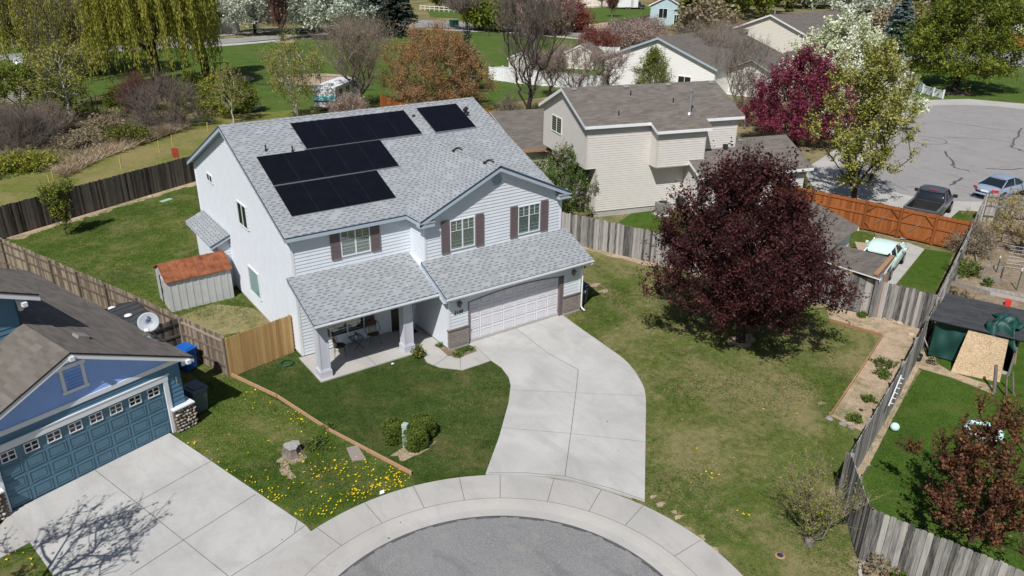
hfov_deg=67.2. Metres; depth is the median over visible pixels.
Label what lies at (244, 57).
park grass
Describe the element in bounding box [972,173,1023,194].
parked car
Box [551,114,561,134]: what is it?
window
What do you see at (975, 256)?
garden bed frame
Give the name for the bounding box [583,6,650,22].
lawn
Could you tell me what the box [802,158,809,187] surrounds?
lawn
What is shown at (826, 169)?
sidewalk
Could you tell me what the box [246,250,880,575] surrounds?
lawn
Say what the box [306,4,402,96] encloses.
bare tree
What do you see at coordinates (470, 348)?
plant
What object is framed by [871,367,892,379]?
plant
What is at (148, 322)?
satellite dish
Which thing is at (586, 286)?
wheeled bin
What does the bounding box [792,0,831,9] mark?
tree
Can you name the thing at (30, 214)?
wood fence
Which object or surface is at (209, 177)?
window
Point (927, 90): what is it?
vinyl fence
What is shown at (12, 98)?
house
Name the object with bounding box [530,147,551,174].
lilac bush
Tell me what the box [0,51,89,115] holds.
leafy tree
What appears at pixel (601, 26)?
driveway
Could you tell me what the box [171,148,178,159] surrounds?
sign
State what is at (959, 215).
lawn
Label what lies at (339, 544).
sidewalk
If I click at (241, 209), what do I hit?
window
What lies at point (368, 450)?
edging board
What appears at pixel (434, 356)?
path
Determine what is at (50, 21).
bare tree
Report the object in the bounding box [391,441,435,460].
bare earth
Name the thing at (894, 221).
redwood fence
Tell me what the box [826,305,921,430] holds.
garden bed
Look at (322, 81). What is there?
play sand
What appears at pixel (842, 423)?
rock
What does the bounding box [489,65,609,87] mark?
vinyl fence
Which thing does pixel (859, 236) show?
lawn
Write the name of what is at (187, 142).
meadow strip
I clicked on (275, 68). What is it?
birch tree
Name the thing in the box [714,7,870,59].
house
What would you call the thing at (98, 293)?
wood fence
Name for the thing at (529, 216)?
window
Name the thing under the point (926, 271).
lawn
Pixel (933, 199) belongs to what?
pickup truck
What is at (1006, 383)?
wooden post
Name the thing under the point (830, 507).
bare shrub
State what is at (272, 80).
iron fence
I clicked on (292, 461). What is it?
bare earth
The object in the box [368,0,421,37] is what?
spruce tree
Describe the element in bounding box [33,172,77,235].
young tree
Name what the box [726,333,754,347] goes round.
bare earth
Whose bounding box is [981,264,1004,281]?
garden bed frame
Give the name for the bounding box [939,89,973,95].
mulch
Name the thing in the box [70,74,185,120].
iron fence
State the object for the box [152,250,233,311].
metal shed
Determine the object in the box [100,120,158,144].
shrub
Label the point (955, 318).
garden shed
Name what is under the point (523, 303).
garage door
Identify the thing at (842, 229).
garage
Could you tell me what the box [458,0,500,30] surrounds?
leafy tree
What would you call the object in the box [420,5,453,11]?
rail fence
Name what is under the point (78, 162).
reeds
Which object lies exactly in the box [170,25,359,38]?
sidewalk
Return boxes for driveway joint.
[76,330,644,575]
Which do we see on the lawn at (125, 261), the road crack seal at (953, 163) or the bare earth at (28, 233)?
the bare earth at (28, 233)
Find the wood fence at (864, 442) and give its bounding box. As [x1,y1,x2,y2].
[837,297,939,498]
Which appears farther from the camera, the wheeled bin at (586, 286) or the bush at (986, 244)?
the bush at (986, 244)
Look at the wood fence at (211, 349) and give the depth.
31.21 m
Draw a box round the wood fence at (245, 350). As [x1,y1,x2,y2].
[225,314,294,376]
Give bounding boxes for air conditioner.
[652,200,670,217]
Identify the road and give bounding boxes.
[0,20,654,60]
[341,517,658,575]
[855,105,1023,200]
[902,50,1023,64]
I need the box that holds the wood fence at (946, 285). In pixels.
[938,195,986,305]
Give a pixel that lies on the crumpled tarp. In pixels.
(1008, 324)
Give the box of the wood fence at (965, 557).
[859,509,1023,575]
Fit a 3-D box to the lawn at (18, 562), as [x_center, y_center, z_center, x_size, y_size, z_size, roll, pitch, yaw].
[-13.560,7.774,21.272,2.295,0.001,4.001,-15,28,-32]
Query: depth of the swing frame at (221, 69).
97.97 m
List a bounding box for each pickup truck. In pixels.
[637,2,644,8]
[903,184,957,215]
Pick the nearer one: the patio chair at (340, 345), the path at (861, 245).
the patio chair at (340, 345)
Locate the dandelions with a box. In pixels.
[2,364,797,566]
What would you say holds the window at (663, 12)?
in the house at (663, 9)
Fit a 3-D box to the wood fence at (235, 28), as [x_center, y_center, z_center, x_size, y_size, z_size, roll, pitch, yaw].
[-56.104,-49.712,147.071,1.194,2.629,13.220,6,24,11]
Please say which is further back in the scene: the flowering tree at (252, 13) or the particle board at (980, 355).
the flowering tree at (252, 13)
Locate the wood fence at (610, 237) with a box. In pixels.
[561,212,938,328]
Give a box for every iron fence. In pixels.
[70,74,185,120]
[186,69,374,90]
[428,23,553,37]
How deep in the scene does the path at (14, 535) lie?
22.37 m
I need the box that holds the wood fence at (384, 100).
[380,94,412,106]
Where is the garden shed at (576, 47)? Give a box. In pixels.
[565,42,602,69]
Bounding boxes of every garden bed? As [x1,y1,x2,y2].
[440,345,476,355]
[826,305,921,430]
[849,356,993,452]
[937,221,1023,309]
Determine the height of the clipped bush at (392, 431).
0.869 m
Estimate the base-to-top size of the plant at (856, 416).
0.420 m
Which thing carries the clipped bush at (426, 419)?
on the lawn at (419, 478)
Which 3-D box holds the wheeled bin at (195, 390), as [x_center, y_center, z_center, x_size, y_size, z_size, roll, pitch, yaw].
[-11.689,4.042,28.442,0.840,1.082,0.660,16,28,31]
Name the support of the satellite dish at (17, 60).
attached to the house at (12, 98)
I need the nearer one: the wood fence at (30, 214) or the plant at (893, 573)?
the plant at (893, 573)
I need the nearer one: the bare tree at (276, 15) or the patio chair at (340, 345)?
the patio chair at (340, 345)
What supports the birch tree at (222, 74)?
on the meadow strip
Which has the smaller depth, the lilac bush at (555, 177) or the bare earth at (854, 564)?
the bare earth at (854, 564)
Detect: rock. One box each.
[825,416,832,420]
[839,421,846,425]
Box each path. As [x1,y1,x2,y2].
[0,514,32,557]
[424,347,490,369]
[855,242,867,250]
[872,242,923,285]
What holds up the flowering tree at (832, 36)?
on the park grass at (1004, 89)
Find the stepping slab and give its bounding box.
[347,445,365,460]
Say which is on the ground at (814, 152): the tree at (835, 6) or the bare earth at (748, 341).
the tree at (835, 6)
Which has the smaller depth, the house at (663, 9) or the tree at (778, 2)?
the house at (663, 9)
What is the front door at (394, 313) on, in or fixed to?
in the house at (438, 221)
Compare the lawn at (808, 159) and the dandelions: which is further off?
the lawn at (808, 159)
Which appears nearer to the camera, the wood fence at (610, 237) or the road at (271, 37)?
the wood fence at (610, 237)
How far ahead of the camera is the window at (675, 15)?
174.91 m
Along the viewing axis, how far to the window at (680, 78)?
91.55 m
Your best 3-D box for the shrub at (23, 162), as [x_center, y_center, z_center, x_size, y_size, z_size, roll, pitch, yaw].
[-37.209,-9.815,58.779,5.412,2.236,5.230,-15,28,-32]
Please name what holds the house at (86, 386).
on the lawn
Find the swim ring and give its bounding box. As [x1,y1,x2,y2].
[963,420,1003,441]
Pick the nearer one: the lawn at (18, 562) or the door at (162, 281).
the lawn at (18, 562)
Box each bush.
[0,97,72,150]
[0,98,27,139]
[25,93,79,137]
[107,68,163,113]
[115,65,223,130]
[324,92,370,112]
[380,417,402,445]
[401,422,428,452]
[408,411,436,438]
[492,91,524,110]
[516,0,576,35]
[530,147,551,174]
[534,142,598,215]
[551,0,596,32]
[573,22,626,46]
[592,16,650,49]
[621,20,668,47]
[623,14,675,39]
[940,216,1006,260]
[944,255,983,278]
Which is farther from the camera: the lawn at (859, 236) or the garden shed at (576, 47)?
the garden shed at (576, 47)
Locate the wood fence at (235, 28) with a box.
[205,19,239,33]
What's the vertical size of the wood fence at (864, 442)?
1.830 m
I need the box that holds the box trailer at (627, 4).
[617,0,638,8]
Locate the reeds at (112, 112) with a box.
[0,106,180,173]
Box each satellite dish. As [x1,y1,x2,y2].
[13,57,21,64]
[137,312,159,337]
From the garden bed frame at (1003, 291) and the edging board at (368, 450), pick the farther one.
the garden bed frame at (1003, 291)
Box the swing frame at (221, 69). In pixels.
[214,62,230,79]
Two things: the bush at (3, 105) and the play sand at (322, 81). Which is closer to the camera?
the bush at (3, 105)
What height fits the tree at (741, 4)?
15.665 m
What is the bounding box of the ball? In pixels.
[890,422,899,430]
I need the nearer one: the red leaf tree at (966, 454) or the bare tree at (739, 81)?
the red leaf tree at (966, 454)
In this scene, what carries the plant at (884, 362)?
on the garden bed at (896, 343)
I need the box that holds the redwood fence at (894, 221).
[782,187,973,249]
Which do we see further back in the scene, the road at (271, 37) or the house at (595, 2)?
the house at (595, 2)
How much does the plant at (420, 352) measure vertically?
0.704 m
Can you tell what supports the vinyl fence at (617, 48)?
on the park grass at (244, 57)
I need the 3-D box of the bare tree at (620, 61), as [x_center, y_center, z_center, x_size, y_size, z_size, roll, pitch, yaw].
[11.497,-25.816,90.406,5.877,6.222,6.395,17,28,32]
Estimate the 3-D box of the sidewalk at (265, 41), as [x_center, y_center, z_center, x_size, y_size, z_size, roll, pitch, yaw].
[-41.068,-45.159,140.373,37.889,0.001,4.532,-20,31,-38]
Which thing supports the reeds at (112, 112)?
on the wild ground at (100, 99)
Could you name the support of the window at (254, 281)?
in the house at (438, 221)
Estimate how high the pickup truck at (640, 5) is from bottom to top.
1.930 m
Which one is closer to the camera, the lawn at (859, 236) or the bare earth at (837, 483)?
the bare earth at (837, 483)
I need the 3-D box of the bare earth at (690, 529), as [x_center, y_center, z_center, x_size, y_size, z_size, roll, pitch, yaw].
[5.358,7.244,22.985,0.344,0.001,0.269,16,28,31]
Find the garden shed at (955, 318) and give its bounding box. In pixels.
[925,293,1023,375]
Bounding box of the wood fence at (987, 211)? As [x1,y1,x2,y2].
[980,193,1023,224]
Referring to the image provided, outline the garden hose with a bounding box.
[280,359,293,366]
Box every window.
[206,172,212,183]
[236,200,248,230]
[247,264,261,300]
[329,317,364,337]
[339,227,370,256]
[449,216,474,250]
[518,202,540,234]
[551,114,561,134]
[658,8,667,18]
[673,14,678,24]
[677,75,691,81]
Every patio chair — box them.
[332,332,345,354]
[365,319,381,343]
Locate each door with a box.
[0,383,171,509]
[160,276,168,308]
[389,304,414,331]
[469,278,557,338]
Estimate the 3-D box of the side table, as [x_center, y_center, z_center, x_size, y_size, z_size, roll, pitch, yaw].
[-6.665,2.339,33.031,0.584,0.522,0.504,-15,28,-32]
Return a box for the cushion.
[367,325,376,332]
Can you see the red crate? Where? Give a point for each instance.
(1008, 302)
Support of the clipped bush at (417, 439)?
on the bare earth at (405, 456)
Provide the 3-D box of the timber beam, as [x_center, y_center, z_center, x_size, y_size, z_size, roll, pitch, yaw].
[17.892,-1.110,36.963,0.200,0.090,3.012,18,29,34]
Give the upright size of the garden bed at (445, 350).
0.001 m
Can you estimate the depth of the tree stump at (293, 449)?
26.08 m
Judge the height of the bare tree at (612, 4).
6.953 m
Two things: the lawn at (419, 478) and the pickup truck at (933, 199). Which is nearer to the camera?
the lawn at (419, 478)
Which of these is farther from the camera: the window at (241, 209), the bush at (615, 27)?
the bush at (615, 27)
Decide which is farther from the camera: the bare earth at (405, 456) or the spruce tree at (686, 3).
the spruce tree at (686, 3)
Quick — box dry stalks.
[955,224,1023,308]
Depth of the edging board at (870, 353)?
34.02 m
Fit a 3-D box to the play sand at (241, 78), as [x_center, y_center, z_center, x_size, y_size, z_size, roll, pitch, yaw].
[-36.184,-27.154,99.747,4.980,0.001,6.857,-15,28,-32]
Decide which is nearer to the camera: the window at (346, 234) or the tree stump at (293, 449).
the tree stump at (293, 449)
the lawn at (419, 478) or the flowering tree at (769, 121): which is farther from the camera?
the flowering tree at (769, 121)
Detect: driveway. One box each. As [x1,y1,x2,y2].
[11,433,310,575]
[469,315,645,501]
[515,0,608,30]
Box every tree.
[0,0,92,109]
[0,0,118,72]
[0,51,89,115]
[16,33,100,127]
[18,0,147,76]
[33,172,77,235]
[72,0,220,90]
[177,0,224,77]
[208,59,251,122]
[216,0,297,34]
[256,0,326,32]
[256,25,326,115]
[264,0,292,40]
[286,0,381,36]
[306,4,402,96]
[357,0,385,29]
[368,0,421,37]
[374,14,500,108]
[428,0,455,8]
[440,0,484,29]
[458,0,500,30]
[473,0,518,31]
[489,0,585,108]
[535,47,569,95]
[545,38,609,86]
[586,43,638,84]
[604,0,619,16]
[634,133,869,342]
[666,0,698,31]
[672,0,743,32]
[672,20,699,36]
[688,16,740,46]
[706,26,777,104]
[709,0,751,13]
[710,12,752,35]
[721,0,775,19]
[726,60,774,127]
[737,40,882,144]
[749,0,795,13]
[765,1,931,127]
[770,0,815,8]
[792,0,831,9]
[799,25,928,198]
[826,0,855,12]
[837,0,892,20]
[862,0,956,40]
[880,0,916,56]
[891,0,977,28]
[892,0,1023,90]
[895,386,1023,558]
[958,187,1023,249]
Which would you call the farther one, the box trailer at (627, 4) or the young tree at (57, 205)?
the box trailer at (627, 4)
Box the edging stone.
[857,561,871,575]
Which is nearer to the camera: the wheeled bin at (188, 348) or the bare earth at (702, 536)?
the bare earth at (702, 536)
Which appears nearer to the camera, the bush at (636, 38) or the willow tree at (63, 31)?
the willow tree at (63, 31)
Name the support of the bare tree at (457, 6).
on the ground at (814, 152)
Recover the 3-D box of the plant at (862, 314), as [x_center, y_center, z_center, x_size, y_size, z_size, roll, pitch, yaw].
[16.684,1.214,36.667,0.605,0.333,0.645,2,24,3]
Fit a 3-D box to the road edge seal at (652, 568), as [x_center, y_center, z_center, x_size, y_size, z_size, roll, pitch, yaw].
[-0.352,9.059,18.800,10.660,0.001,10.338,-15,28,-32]
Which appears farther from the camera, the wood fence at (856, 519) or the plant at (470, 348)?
the plant at (470, 348)
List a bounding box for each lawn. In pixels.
[0,543,52,575]
[5,185,265,341]
[170,360,414,530]
[238,332,510,484]
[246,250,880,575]
[427,9,463,17]
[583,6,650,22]
[616,211,697,236]
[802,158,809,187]
[850,231,875,246]
[861,342,1023,575]
[898,249,953,293]
[951,211,980,225]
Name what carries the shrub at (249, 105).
on the park grass at (244, 57)
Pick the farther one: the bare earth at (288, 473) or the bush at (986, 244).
the bush at (986, 244)
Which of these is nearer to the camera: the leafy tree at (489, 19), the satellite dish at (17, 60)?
the satellite dish at (17, 60)
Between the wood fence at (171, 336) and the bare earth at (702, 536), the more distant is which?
the wood fence at (171, 336)
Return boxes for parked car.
[864,237,908,279]
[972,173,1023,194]
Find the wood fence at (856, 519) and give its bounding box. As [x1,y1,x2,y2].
[840,453,873,558]
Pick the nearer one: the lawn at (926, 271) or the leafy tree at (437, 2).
the lawn at (926, 271)
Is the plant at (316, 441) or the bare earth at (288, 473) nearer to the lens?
the bare earth at (288, 473)
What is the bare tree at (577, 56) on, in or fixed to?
on the ground at (814, 152)
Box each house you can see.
[0,71,31,103]
[0,268,197,520]
[185,97,594,382]
[489,80,813,216]
[539,0,607,5]
[604,27,795,97]
[649,0,679,25]
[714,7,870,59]
[850,4,916,25]
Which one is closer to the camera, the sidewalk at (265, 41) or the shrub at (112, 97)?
the shrub at (112, 97)
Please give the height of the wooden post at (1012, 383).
0.920 m
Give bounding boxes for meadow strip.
[0,102,543,222]
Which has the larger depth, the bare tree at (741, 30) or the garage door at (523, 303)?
the bare tree at (741, 30)
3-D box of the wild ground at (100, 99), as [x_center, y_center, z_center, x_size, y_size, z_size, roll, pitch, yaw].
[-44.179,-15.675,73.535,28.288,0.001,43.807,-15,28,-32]
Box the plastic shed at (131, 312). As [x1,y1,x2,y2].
[104,301,147,327]
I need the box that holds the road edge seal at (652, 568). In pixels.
[339,516,662,575]
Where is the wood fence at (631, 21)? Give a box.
[607,15,648,27]
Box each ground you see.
[0,0,1023,557]
[1,95,200,177]
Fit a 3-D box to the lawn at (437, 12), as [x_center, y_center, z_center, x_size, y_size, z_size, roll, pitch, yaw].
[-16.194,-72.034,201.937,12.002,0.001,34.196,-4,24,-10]
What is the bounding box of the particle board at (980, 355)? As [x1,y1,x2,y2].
[951,330,1008,381]
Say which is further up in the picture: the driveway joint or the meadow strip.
the meadow strip
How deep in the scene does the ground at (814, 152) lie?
76.32 m
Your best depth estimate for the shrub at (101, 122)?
69.35 m
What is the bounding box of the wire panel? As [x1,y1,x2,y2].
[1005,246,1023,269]
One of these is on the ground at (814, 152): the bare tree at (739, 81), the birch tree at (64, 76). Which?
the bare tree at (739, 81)
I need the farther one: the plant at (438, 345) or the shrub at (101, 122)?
the shrub at (101, 122)
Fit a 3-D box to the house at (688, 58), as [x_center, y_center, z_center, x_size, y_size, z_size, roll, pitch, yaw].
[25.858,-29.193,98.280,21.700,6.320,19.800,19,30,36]
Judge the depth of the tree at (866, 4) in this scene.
175.40 m
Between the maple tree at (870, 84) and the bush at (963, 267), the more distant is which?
the maple tree at (870, 84)
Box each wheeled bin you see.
[175,342,196,371]
[182,379,207,413]
[580,280,589,303]
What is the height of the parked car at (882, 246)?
1.630 m
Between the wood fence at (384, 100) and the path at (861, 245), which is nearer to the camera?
the path at (861, 245)
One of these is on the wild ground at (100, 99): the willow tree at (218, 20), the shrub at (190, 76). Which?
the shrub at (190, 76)
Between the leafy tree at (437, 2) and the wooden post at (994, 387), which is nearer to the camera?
the wooden post at (994, 387)
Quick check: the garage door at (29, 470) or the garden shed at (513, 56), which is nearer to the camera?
the garage door at (29, 470)
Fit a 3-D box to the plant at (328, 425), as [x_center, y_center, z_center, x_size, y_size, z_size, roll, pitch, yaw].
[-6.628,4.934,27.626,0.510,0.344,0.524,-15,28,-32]
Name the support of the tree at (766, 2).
on the ground at (814, 152)
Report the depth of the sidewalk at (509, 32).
158.24 m
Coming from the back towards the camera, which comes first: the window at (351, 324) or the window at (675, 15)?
the window at (675, 15)
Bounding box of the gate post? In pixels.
[871,274,886,317]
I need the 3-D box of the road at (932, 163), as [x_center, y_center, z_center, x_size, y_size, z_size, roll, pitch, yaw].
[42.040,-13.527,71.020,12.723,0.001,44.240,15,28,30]
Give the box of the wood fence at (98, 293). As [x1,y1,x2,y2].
[0,238,178,340]
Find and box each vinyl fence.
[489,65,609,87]
[602,47,619,58]
[900,69,944,98]
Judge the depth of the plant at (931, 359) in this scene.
32.39 m
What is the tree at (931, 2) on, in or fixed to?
on the ground at (814, 152)
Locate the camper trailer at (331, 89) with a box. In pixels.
[313,77,360,106]
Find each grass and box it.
[0,28,602,124]
[179,304,269,334]
[843,65,1023,116]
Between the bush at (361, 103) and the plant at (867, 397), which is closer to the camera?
the plant at (867, 397)
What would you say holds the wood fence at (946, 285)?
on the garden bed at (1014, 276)
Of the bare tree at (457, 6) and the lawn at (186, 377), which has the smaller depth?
the lawn at (186, 377)
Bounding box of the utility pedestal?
[401,422,408,447]
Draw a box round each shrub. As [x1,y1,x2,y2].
[0,144,65,175]
[49,124,105,150]
[79,110,129,132]
[100,84,121,107]
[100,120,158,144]
[176,64,209,113]
[192,67,238,118]
[227,76,262,113]
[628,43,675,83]
[770,441,892,539]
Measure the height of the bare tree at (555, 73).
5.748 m
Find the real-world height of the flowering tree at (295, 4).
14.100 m
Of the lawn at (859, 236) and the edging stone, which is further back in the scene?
the lawn at (859, 236)
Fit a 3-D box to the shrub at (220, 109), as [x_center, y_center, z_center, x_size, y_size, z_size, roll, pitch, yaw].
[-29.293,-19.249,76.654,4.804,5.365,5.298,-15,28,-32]
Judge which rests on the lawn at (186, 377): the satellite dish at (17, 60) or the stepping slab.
the stepping slab
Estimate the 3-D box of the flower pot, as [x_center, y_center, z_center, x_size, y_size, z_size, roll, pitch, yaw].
[17.238,2.947,32.694,0.340,0.300,0.331,-15,28,-32]
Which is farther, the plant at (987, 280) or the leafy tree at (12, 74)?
the leafy tree at (12, 74)
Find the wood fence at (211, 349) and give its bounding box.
[178,318,229,377]
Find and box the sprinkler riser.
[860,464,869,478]
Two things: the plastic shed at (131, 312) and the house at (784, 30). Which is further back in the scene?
the house at (784, 30)
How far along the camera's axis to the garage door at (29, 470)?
24.75 m
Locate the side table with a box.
[348,333,364,350]
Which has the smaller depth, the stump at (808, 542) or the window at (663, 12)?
the stump at (808, 542)
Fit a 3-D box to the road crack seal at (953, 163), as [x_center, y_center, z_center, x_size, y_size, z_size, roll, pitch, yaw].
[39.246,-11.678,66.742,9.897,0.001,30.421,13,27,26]
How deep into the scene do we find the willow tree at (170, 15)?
84.52 m
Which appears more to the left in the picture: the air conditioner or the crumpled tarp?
the air conditioner
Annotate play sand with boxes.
[222,75,253,81]
[279,73,348,84]
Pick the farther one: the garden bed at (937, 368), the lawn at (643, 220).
the lawn at (643, 220)
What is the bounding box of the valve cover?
[775,551,785,558]
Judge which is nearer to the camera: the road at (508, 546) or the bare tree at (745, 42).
the road at (508, 546)
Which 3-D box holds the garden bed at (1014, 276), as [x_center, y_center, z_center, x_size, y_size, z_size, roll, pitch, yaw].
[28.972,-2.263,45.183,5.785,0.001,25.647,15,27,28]
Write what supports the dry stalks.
on the garden bed at (1014, 276)
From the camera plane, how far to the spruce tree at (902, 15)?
127.98 m
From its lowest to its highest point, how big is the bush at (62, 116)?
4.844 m
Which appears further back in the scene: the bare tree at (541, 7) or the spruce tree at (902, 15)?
the spruce tree at (902, 15)
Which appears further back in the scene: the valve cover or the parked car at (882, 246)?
the parked car at (882, 246)
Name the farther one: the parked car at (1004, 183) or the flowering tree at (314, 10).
the flowering tree at (314, 10)
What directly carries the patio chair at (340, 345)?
on the house at (438, 221)
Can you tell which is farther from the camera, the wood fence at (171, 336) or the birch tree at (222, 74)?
the birch tree at (222, 74)
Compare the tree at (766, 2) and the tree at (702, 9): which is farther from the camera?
the tree at (766, 2)
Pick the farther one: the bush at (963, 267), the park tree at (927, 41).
the park tree at (927, 41)
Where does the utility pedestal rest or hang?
on the lawn at (419, 478)
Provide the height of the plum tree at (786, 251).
9.357 m
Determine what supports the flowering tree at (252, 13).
on the ground at (814, 152)
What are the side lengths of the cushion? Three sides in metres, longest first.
0.400 x 0.300 x 0.124 m
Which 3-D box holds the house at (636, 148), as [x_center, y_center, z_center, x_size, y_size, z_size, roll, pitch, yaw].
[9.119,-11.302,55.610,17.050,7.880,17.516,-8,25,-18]
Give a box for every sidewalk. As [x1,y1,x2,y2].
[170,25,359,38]
[190,35,358,47]
[258,475,742,575]
[439,29,584,39]
[806,99,1023,238]
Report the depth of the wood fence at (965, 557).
20.69 m
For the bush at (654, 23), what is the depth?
144.97 m
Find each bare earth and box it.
[7,182,196,238]
[276,448,306,464]
[279,463,295,479]
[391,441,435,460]
[582,246,808,301]
[656,502,664,506]
[686,527,695,534]
[697,534,705,540]
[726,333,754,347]
[828,478,840,497]
[848,556,890,575]
[857,337,931,479]
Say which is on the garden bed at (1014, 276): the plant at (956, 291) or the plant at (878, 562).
the plant at (956, 291)
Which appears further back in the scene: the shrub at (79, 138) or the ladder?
the shrub at (79, 138)
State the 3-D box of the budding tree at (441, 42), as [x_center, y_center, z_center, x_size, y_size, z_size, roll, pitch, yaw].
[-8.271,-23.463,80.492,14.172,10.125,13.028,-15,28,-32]
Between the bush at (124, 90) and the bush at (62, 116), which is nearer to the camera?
the bush at (62, 116)
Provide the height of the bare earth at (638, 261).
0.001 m
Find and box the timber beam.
[874,255,894,275]
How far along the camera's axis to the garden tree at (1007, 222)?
44.90 m
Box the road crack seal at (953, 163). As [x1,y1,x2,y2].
[888,121,1023,189]
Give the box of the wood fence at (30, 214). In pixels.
[0,156,195,238]
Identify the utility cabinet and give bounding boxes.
[449,20,458,26]
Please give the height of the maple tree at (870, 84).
11.649 m
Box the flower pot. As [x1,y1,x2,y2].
[917,353,922,361]
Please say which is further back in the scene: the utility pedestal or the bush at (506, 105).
the bush at (506, 105)
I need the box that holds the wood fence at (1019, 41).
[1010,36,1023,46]
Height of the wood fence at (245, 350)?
1.762 m
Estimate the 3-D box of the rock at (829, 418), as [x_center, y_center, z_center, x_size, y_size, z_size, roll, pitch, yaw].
[11.758,4.816,28.552,0.246,0.110,0.324,-16,29,-32]
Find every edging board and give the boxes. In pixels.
[232,373,411,475]
[829,318,883,415]
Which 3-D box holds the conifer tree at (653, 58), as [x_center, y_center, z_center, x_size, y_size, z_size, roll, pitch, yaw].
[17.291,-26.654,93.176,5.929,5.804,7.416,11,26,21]
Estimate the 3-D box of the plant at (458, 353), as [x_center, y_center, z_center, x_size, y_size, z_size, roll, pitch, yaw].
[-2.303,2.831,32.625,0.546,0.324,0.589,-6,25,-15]
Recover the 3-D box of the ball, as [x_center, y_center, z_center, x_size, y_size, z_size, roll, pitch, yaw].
[13.855,5.023,27.873,0.320,0.320,0.320,-15,28,-32]
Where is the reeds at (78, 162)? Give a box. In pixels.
[38,118,192,177]
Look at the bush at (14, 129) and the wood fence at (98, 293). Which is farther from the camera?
the bush at (14, 129)
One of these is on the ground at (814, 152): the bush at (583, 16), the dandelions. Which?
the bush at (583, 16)
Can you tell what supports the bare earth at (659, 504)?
on the lawn at (852, 437)
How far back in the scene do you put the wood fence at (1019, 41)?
142.93 m
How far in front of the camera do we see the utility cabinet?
165.86 m
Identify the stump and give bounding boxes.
[281,440,303,459]
[803,536,814,547]
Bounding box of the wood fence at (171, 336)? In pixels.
[148,318,184,345]
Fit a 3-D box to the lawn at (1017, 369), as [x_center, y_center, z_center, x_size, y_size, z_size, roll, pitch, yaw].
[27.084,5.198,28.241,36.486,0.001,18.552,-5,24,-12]
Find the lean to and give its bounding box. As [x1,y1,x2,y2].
[824,245,894,317]
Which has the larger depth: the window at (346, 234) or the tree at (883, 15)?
the tree at (883, 15)
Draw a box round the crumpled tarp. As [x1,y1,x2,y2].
[986,312,1023,352]
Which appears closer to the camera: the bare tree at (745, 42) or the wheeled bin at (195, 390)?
the wheeled bin at (195, 390)
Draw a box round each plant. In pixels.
[301,433,330,452]
[321,421,334,430]
[410,343,425,357]
[435,342,442,347]
[452,349,463,357]
[464,346,473,351]
[844,412,862,424]
[856,310,867,317]
[856,551,901,575]
[860,392,878,403]
[869,355,899,368]
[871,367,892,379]
[883,562,909,575]
[927,356,938,364]
[938,286,958,295]
[956,290,976,297]
[979,276,995,287]
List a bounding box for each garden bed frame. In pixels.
[953,281,1023,301]
[955,253,977,278]
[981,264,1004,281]
[982,286,1023,296]
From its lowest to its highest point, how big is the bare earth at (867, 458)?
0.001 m
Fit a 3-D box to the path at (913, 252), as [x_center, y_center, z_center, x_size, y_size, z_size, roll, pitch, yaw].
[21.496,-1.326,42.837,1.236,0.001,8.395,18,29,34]
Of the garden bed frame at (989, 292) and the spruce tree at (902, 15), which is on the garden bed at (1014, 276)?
the garden bed frame at (989, 292)
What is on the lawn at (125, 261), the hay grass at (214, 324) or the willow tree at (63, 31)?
the hay grass at (214, 324)
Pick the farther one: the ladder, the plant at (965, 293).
the plant at (965, 293)
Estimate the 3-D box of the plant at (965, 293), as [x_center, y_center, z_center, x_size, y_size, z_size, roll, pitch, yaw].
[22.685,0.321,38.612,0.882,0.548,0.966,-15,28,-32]
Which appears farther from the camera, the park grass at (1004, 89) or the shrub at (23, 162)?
the park grass at (1004, 89)
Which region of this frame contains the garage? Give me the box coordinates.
[717,202,858,300]
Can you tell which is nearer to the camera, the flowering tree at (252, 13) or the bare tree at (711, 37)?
the bare tree at (711, 37)
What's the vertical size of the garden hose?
0.073 m
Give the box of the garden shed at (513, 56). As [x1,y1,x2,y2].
[507,50,538,69]
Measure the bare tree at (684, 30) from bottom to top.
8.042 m
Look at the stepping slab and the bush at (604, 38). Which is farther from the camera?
the bush at (604, 38)
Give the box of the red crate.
[1004,298,1011,306]
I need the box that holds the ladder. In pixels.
[888,375,902,405]

